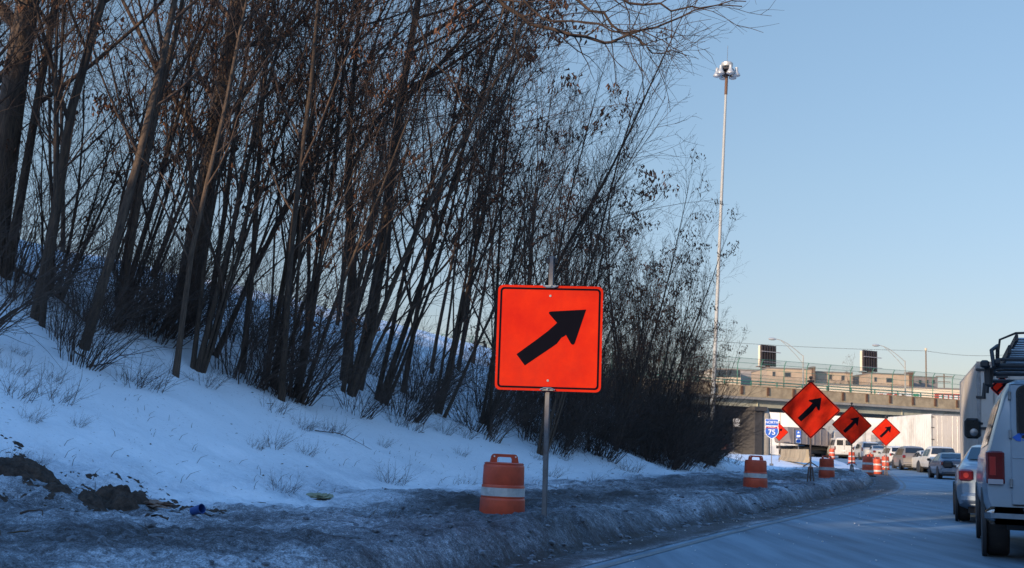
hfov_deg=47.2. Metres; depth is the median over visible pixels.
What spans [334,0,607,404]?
bare tree
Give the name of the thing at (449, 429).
leafless shrub
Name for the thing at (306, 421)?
dry weed
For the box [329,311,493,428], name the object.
leafless shrub
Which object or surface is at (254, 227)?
bare tree
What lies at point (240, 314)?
leafless shrub
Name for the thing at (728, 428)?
leafless shrub
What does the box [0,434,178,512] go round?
soil mound
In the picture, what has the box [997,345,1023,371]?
ladder
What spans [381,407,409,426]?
dry weed
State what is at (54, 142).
bare tree
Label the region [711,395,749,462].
leafless shrub
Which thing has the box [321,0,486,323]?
bare tree
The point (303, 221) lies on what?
bare tree
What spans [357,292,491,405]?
leafless shrub
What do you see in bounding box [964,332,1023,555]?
cargo van
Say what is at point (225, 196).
bare tree
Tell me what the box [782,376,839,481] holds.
road sign
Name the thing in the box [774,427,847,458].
dump truck
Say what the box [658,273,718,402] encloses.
bare tree
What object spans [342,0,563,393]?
bare tree
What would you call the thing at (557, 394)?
bare tree
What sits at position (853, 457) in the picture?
traffic barrel
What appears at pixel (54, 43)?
bare tree
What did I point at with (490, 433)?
leafless shrub
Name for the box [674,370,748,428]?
leafless shrub
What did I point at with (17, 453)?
dry weed
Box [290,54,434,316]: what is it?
bare tree
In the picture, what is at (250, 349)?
leafless shrub
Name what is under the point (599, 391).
leafless shrub
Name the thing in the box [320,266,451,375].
leafless shrub
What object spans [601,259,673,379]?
bare tree
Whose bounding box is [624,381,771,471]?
leafless shrub
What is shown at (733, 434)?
leafless shrub
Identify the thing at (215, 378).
leafless shrub
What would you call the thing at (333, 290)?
leafless shrub
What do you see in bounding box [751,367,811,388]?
building
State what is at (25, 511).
fallen branch
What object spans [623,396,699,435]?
leafless shrub
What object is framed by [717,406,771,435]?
leafless shrub
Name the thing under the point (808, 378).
bridge fence
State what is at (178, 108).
bare tree
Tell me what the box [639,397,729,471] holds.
leafless shrub
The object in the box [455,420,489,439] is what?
dry weed
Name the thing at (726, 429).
leafless shrub
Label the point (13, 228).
leafless shrub
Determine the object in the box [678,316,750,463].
bare tree
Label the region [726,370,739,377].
window
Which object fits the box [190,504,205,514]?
cup
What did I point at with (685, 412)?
leafless shrub
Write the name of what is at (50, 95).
bare tree
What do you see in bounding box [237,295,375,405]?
leafless shrub
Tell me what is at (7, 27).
bare tree
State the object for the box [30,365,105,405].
leafless shrub
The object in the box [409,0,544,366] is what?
bare tree
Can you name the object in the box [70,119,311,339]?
leafless shrub
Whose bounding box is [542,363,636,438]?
leafless shrub
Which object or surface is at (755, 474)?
traffic barrel
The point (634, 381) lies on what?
bare tree
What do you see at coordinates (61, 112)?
bare tree
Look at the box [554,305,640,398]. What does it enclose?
leafless shrub
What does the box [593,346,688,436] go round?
leafless shrub
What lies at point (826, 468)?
traffic barrel
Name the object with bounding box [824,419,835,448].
road sign
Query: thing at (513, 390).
leafless shrub
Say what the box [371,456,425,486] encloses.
dry weed
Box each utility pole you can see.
[924,348,926,386]
[936,374,950,387]
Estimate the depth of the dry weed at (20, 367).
15.59 m
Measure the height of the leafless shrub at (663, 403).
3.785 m
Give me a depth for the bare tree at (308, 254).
26.90 m
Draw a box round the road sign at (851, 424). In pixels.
[832,402,871,471]
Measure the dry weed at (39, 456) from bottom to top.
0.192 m
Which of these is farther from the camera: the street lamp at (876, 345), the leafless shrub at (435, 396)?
the street lamp at (876, 345)
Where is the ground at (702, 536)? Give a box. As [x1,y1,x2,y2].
[578,489,897,567]
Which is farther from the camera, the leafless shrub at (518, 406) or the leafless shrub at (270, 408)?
the leafless shrub at (518, 406)
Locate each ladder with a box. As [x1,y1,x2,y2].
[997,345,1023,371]
[1010,334,1023,348]
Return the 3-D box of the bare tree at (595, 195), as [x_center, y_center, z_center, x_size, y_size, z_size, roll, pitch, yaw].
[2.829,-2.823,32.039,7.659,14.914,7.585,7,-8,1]
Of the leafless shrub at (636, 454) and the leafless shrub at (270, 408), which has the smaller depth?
the leafless shrub at (270, 408)
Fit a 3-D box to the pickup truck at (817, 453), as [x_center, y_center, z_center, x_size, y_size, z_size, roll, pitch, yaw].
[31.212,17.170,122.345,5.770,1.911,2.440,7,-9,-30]
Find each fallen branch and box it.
[16,269,85,322]
[20,509,42,515]
[315,422,369,448]
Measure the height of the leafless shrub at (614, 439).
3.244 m
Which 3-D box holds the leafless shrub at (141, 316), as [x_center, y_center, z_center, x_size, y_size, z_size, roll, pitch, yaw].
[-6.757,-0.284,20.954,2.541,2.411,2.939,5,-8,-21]
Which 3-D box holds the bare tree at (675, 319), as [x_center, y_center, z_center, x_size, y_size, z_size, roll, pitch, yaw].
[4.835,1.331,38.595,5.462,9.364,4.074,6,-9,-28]
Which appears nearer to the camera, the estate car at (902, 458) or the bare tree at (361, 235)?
the bare tree at (361, 235)
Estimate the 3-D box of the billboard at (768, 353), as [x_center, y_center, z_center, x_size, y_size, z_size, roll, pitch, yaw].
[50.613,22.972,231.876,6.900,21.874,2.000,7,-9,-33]
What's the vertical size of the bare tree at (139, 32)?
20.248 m
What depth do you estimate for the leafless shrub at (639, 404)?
37.57 m
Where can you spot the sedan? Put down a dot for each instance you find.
(964, 491)
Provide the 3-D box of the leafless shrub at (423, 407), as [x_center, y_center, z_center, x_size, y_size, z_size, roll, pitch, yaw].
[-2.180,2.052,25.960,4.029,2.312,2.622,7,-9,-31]
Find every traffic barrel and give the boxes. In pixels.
[479,454,524,514]
[743,455,766,487]
[818,455,834,477]
[829,448,834,458]
[848,451,854,463]
[862,454,875,476]
[873,457,883,474]
[882,455,889,469]
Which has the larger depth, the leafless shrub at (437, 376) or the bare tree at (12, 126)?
the leafless shrub at (437, 376)
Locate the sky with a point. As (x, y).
(874, 160)
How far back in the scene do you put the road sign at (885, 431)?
71.49 m
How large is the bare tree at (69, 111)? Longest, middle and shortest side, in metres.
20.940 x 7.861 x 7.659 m
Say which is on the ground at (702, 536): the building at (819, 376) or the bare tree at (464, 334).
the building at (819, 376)
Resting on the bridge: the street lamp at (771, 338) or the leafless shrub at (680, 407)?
the street lamp at (771, 338)
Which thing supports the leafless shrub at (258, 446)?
on the snow bank
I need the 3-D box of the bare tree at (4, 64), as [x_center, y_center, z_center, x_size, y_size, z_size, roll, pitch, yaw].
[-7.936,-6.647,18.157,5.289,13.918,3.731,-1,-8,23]
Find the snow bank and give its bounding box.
[0,239,900,567]
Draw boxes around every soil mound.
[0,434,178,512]
[1,471,227,522]
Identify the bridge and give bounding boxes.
[605,374,959,454]
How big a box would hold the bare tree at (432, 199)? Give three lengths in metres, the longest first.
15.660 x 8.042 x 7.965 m
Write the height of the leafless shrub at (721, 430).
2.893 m
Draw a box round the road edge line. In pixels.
[593,473,905,567]
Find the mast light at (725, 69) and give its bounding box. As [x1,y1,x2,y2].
[711,49,739,423]
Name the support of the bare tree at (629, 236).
on the snow bank
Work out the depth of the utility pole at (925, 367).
190.17 m
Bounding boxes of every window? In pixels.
[716,369,726,377]
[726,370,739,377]
[785,372,790,376]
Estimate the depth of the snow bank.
15.81 m
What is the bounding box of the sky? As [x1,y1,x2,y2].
[0,0,1023,387]
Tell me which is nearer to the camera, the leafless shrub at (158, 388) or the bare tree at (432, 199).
the leafless shrub at (158, 388)
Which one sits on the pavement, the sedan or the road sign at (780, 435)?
the road sign at (780, 435)
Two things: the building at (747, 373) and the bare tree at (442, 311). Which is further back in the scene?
the building at (747, 373)
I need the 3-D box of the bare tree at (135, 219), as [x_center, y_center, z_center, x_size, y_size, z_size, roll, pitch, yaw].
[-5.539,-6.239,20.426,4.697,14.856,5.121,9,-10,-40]
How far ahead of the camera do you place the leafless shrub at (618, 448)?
32.88 m
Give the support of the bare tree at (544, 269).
on the snow bank
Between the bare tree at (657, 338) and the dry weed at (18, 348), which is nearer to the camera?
the dry weed at (18, 348)
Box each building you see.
[702,368,740,384]
[741,369,754,384]
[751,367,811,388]
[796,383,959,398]
[815,371,852,383]
[853,373,908,386]
[904,372,913,386]
[914,376,937,387]
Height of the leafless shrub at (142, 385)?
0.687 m
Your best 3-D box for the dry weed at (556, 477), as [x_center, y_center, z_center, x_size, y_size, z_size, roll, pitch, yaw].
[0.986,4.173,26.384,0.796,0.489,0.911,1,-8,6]
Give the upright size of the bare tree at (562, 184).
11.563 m
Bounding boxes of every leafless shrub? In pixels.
[0,86,213,293]
[0,107,101,259]
[0,147,144,369]
[0,171,126,304]
[0,182,53,296]
[0,356,70,402]
[4,228,165,349]
[23,139,261,333]
[26,222,217,371]
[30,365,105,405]
[46,153,276,335]
[57,195,216,333]
[68,189,283,354]
[69,411,99,426]
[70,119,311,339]
[103,198,285,338]
[106,348,177,388]
[113,182,291,332]
[123,349,203,392]
[171,206,379,353]
[174,194,407,390]
[180,353,260,388]
[193,237,344,346]
[203,188,439,405]
[214,302,356,396]
[223,280,342,372]
[237,249,405,351]
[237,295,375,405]
[247,435,267,450]
[257,385,305,413]
[262,462,304,493]
[310,334,452,425]
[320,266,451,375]
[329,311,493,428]
[338,330,492,422]
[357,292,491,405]
[371,334,490,414]
[375,320,490,397]
[391,402,442,432]
[403,347,578,440]
[416,315,537,414]
[428,351,544,443]
[432,413,471,434]
[454,274,612,420]
[462,302,611,419]
[463,358,570,427]
[479,336,615,445]
[502,375,642,462]
[510,298,660,439]
[510,349,686,458]
[513,377,628,454]
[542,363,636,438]
[543,334,640,425]
[552,367,690,463]
[553,331,626,413]
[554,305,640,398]
[554,359,694,439]
[556,369,644,428]
[565,351,666,457]
[585,336,684,447]
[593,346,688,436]
[601,347,710,457]
[602,338,668,408]
[605,368,718,441]
[607,341,724,440]
[608,394,679,457]
[612,454,645,472]
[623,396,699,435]
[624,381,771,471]
[626,394,735,456]
[629,341,747,469]
[635,404,692,463]
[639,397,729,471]
[643,385,706,430]
[648,374,747,441]
[648,423,706,470]
[658,401,742,470]
[665,353,775,456]
[673,383,766,465]
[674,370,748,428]
[683,386,760,463]
[684,412,752,469]
[693,375,761,461]
[696,380,762,466]
[698,399,747,457]
[702,372,758,457]
[702,396,782,470]
[705,425,742,467]
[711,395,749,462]
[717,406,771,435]
[723,450,746,464]
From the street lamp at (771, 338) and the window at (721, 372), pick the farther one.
the window at (721, 372)
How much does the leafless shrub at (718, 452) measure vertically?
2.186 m
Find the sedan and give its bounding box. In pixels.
[943,445,981,520]
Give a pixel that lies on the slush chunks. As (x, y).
(150, 524)
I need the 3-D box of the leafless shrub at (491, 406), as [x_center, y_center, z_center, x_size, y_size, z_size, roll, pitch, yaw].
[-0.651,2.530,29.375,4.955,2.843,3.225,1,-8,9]
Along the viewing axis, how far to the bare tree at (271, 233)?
23.30 m
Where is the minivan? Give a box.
[852,441,878,459]
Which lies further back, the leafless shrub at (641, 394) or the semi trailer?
the semi trailer
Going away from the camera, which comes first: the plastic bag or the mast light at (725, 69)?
the plastic bag
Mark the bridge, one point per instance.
(867, 405)
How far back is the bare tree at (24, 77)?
20.11 m
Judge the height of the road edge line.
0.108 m
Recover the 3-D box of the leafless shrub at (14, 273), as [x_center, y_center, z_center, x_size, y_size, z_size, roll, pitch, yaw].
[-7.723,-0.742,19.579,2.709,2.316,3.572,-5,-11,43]
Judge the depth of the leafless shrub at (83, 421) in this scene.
14.39 m
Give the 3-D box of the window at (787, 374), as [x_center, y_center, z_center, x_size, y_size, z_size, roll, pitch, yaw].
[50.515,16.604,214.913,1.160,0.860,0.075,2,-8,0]
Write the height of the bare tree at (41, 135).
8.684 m
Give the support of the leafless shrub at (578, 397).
on the snow bank
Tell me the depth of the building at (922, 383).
221.88 m
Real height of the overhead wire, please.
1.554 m
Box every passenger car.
[868,445,884,458]
[908,451,927,469]
[927,452,960,478]
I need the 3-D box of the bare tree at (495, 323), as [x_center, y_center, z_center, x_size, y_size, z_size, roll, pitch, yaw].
[-0.520,-1.867,30.790,4.677,12.120,3.704,-3,-9,32]
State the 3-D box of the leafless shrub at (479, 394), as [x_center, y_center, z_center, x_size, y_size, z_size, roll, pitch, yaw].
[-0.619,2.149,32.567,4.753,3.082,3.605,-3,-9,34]
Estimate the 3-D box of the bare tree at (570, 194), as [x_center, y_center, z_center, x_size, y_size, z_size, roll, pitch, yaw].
[0.787,-1.905,34.769,4.847,12.913,4.723,10,-8,-23]
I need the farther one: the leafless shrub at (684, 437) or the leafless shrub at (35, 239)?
the leafless shrub at (684, 437)
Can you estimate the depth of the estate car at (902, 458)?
84.71 m
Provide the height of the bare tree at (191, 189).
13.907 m
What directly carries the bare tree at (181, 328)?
on the snow bank
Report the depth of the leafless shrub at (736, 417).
46.26 m
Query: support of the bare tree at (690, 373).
on the snow bank
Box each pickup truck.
[799,445,825,456]
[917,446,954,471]
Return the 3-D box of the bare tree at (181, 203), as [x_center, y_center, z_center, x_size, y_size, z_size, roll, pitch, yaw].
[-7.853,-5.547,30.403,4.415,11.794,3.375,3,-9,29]
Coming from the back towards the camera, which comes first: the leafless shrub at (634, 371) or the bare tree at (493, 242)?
the leafless shrub at (634, 371)
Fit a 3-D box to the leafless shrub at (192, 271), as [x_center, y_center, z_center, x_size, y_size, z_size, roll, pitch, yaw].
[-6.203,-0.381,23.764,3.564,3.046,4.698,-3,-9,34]
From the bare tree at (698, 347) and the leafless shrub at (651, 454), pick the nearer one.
the leafless shrub at (651, 454)
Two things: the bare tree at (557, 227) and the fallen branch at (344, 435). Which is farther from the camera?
the bare tree at (557, 227)
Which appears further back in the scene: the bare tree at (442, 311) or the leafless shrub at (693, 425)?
the leafless shrub at (693, 425)
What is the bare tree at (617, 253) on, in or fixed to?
on the snow bank
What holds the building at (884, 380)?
on the ground at (702, 536)
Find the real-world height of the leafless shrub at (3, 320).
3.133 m
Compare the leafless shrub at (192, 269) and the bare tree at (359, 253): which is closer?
the leafless shrub at (192, 269)
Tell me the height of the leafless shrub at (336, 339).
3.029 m
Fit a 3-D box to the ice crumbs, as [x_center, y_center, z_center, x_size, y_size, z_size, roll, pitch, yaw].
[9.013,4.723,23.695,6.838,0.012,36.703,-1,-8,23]
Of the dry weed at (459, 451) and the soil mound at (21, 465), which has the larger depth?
the dry weed at (459, 451)
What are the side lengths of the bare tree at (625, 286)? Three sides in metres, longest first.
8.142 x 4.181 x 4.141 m
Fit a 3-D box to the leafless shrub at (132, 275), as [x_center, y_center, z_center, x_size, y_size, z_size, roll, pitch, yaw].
[-6.816,-0.799,20.685,4.142,3.397,3.581,-5,-11,43]
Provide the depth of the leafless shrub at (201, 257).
21.89 m
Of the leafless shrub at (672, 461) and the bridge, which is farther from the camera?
the bridge
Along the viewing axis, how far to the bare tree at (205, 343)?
21.72 m
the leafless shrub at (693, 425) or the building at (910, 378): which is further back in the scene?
the building at (910, 378)
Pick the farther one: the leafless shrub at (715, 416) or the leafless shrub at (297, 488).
the leafless shrub at (715, 416)
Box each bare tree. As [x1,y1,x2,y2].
[0,0,39,273]
[0,0,73,101]
[0,0,79,85]
[0,0,108,115]
[0,0,145,102]
[0,0,164,280]
[0,0,178,132]
[0,0,228,327]
[0,0,230,297]
[6,0,127,243]
[18,0,110,320]
[25,0,179,251]
[35,0,305,377]
[65,0,292,332]
[72,0,275,350]
[72,0,301,300]
[77,0,224,260]
[97,0,343,323]
[107,0,292,215]
[128,0,388,372]
[133,0,354,337]
[137,1,292,273]
[171,0,405,373]
[173,0,349,193]
[193,0,409,357]
[193,0,433,401]
[196,0,489,357]
[231,0,448,390]
[242,3,408,307]
[254,0,395,304]
[263,0,528,403]
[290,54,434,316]
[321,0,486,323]
[321,1,485,330]
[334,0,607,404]
[339,0,646,396]
[339,0,784,390]
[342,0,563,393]
[404,0,564,373]
[405,2,586,430]
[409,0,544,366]
[410,5,561,362]
[430,0,651,417]
[444,83,568,312]
[451,14,652,408]
[455,55,576,302]
[481,0,743,425]
[485,27,601,390]
[501,11,685,455]
[508,82,601,282]
[526,111,635,300]
[530,107,640,449]
[535,90,660,432]
[535,157,599,396]
[548,134,713,450]
[561,137,651,409]
[569,195,675,396]
[583,151,659,361]
[601,191,745,453]
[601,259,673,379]
[602,253,689,415]
[602,254,665,398]
[626,244,739,459]
[642,248,749,401]
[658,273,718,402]
[676,314,712,398]
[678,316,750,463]
[826,352,860,384]
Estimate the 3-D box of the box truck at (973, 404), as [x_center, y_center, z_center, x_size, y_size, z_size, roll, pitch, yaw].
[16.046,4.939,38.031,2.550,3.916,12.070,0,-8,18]
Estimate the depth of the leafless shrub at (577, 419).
31.77 m
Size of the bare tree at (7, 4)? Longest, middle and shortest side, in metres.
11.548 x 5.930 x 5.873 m
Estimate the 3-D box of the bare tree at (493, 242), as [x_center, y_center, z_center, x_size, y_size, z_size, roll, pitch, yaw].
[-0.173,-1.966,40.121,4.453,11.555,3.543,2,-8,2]
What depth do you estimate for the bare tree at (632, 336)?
42.35 m
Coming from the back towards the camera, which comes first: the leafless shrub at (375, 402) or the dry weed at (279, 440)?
the leafless shrub at (375, 402)
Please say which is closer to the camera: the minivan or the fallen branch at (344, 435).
the fallen branch at (344, 435)
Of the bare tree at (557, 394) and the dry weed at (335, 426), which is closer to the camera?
the dry weed at (335, 426)
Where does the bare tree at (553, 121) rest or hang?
on the snow bank
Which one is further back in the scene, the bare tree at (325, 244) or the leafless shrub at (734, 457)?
the leafless shrub at (734, 457)
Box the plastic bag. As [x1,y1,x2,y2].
[306,492,333,498]
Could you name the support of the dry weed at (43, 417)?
on the snow bank
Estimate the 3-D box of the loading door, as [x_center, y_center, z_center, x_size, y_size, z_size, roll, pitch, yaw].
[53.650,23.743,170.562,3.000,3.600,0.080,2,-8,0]
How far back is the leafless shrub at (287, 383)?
21.72 m
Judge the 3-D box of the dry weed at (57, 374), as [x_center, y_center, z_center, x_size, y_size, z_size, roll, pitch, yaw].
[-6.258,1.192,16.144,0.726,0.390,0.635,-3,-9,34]
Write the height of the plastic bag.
0.076 m
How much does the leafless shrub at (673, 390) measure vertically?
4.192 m
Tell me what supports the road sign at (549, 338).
on the snow bank
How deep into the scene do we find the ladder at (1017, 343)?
14.60 m
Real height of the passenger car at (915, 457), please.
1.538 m
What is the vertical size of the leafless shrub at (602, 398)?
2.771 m
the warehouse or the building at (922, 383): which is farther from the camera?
the building at (922, 383)
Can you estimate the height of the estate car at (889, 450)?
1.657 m
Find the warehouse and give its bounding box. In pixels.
[769,412,883,456]
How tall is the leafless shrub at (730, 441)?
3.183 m
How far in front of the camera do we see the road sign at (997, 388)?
21.46 m
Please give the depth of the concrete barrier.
88.73 m
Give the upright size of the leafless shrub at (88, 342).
2.452 m
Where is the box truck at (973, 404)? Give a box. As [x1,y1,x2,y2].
[960,361,1023,460]
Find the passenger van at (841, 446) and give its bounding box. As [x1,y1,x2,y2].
[826,438,853,458]
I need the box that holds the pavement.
[824,457,927,470]
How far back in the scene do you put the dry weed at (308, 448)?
18.44 m
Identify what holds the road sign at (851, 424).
on the snow bank
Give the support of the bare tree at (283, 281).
on the snow bank
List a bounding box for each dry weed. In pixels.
[0,347,42,376]
[5,449,38,456]
[6,342,31,356]
[16,401,57,423]
[24,448,48,462]
[34,358,84,384]
[253,424,305,449]
[290,406,324,430]
[294,440,321,456]
[317,415,344,431]
[325,414,357,434]
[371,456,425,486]
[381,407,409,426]
[453,444,467,456]
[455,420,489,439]
[542,461,570,478]
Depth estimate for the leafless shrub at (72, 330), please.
18.55 m
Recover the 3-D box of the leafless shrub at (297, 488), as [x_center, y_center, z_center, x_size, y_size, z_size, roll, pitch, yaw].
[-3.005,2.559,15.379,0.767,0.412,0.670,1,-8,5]
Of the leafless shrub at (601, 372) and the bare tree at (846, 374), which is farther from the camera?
the bare tree at (846, 374)
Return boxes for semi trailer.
[884,414,960,452]
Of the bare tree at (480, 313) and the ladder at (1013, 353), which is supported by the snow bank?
the bare tree at (480, 313)
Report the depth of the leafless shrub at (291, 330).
24.59 m
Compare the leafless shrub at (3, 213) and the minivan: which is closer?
the leafless shrub at (3, 213)
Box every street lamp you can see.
[768,337,803,386]
[872,344,905,395]
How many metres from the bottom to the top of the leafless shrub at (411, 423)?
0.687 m
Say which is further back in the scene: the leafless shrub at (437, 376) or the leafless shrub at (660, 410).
the leafless shrub at (660, 410)
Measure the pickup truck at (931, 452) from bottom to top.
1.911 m
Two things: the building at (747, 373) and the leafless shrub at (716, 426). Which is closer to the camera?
the leafless shrub at (716, 426)
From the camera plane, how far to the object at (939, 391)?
185.70 m
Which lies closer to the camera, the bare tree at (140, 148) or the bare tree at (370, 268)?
the bare tree at (140, 148)
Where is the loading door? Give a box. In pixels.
[871,435,882,444]
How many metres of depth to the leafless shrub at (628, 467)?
31.97 m
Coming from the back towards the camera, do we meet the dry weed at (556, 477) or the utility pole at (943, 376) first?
the utility pole at (943, 376)
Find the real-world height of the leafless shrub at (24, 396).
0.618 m
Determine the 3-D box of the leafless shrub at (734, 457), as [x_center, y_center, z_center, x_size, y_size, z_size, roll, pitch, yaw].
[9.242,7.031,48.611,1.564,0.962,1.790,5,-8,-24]
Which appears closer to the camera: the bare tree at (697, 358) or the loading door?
the bare tree at (697, 358)
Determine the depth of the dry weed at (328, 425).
20.64 m
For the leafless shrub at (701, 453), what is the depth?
37.72 m
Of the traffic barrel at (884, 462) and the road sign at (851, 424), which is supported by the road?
the traffic barrel at (884, 462)
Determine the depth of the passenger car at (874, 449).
109.89 m
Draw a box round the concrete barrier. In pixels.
[778,449,809,462]
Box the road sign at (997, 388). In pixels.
[991,376,1007,394]
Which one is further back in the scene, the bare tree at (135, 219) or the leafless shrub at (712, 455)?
the leafless shrub at (712, 455)
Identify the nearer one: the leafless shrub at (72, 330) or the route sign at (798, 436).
the leafless shrub at (72, 330)
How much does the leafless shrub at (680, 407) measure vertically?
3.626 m
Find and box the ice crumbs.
[538,491,936,567]
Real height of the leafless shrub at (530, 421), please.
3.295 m
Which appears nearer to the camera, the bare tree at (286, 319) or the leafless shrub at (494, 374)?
the bare tree at (286, 319)
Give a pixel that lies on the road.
(949, 541)
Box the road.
[580,469,1023,567]
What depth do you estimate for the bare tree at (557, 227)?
41.36 m
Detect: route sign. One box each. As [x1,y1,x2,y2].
[765,418,778,465]
[796,430,800,448]
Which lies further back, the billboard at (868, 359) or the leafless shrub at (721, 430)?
the billboard at (868, 359)
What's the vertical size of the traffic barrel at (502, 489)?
1.108 m
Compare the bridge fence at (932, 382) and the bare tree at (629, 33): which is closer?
the bare tree at (629, 33)
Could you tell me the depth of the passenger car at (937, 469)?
66.23 m
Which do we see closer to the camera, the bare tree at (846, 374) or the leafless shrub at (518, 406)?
the leafless shrub at (518, 406)
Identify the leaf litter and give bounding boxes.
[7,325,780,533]
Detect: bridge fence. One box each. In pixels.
[442,334,964,398]
[601,363,911,394]
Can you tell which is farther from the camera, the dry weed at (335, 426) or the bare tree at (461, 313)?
the bare tree at (461, 313)
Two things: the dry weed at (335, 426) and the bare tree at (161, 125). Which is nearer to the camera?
the dry weed at (335, 426)
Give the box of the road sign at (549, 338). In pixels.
[495,256,602,516]
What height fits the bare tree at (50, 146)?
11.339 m
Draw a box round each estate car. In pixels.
[878,446,900,463]
[891,446,926,470]
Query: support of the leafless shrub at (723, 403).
on the snow bank
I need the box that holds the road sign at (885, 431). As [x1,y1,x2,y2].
[872,416,899,474]
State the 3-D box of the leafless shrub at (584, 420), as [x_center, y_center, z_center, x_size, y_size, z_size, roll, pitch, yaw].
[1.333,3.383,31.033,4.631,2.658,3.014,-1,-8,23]
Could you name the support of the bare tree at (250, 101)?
on the snow bank
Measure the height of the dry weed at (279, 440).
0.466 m
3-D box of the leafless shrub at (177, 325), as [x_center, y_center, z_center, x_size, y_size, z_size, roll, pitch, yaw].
[-6.369,-0.475,22.276,4.267,3.500,3.690,4,-8,-16]
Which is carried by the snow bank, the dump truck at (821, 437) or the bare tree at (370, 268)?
the bare tree at (370, 268)
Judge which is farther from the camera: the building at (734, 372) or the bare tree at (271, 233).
the building at (734, 372)
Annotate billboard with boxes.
[756,345,779,368]
[860,350,881,373]
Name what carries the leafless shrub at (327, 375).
on the snow bank
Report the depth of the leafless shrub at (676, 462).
36.95 m
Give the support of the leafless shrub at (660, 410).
on the snow bank
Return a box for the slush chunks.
[31,471,878,567]
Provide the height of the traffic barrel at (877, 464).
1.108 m
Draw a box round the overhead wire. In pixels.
[635,334,994,355]
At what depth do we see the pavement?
99.52 m
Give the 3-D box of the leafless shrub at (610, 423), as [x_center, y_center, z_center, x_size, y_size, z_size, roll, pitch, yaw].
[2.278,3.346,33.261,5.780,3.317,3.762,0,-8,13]
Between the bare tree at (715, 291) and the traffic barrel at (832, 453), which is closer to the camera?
the bare tree at (715, 291)
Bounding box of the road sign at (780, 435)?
[776,421,787,443]
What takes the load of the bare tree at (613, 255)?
on the snow bank
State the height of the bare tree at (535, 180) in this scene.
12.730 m
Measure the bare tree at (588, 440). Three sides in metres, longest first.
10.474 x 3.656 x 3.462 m
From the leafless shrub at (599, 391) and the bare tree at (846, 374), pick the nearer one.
the leafless shrub at (599, 391)
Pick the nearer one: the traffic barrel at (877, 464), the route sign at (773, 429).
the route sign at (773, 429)
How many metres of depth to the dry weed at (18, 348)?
16.47 m
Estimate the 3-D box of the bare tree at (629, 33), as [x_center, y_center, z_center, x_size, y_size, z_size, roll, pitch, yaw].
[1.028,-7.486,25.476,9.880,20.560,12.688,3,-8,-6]
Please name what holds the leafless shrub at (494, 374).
on the snow bank
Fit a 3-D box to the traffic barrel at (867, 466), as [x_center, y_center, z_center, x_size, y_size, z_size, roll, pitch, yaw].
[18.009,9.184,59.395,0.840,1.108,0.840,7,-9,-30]
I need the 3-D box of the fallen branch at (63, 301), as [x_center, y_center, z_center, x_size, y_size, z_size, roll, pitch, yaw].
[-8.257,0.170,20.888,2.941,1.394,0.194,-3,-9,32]
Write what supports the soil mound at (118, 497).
on the snow bank
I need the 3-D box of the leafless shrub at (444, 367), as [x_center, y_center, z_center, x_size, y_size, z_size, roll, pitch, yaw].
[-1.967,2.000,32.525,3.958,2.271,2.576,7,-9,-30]
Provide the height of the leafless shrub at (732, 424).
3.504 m

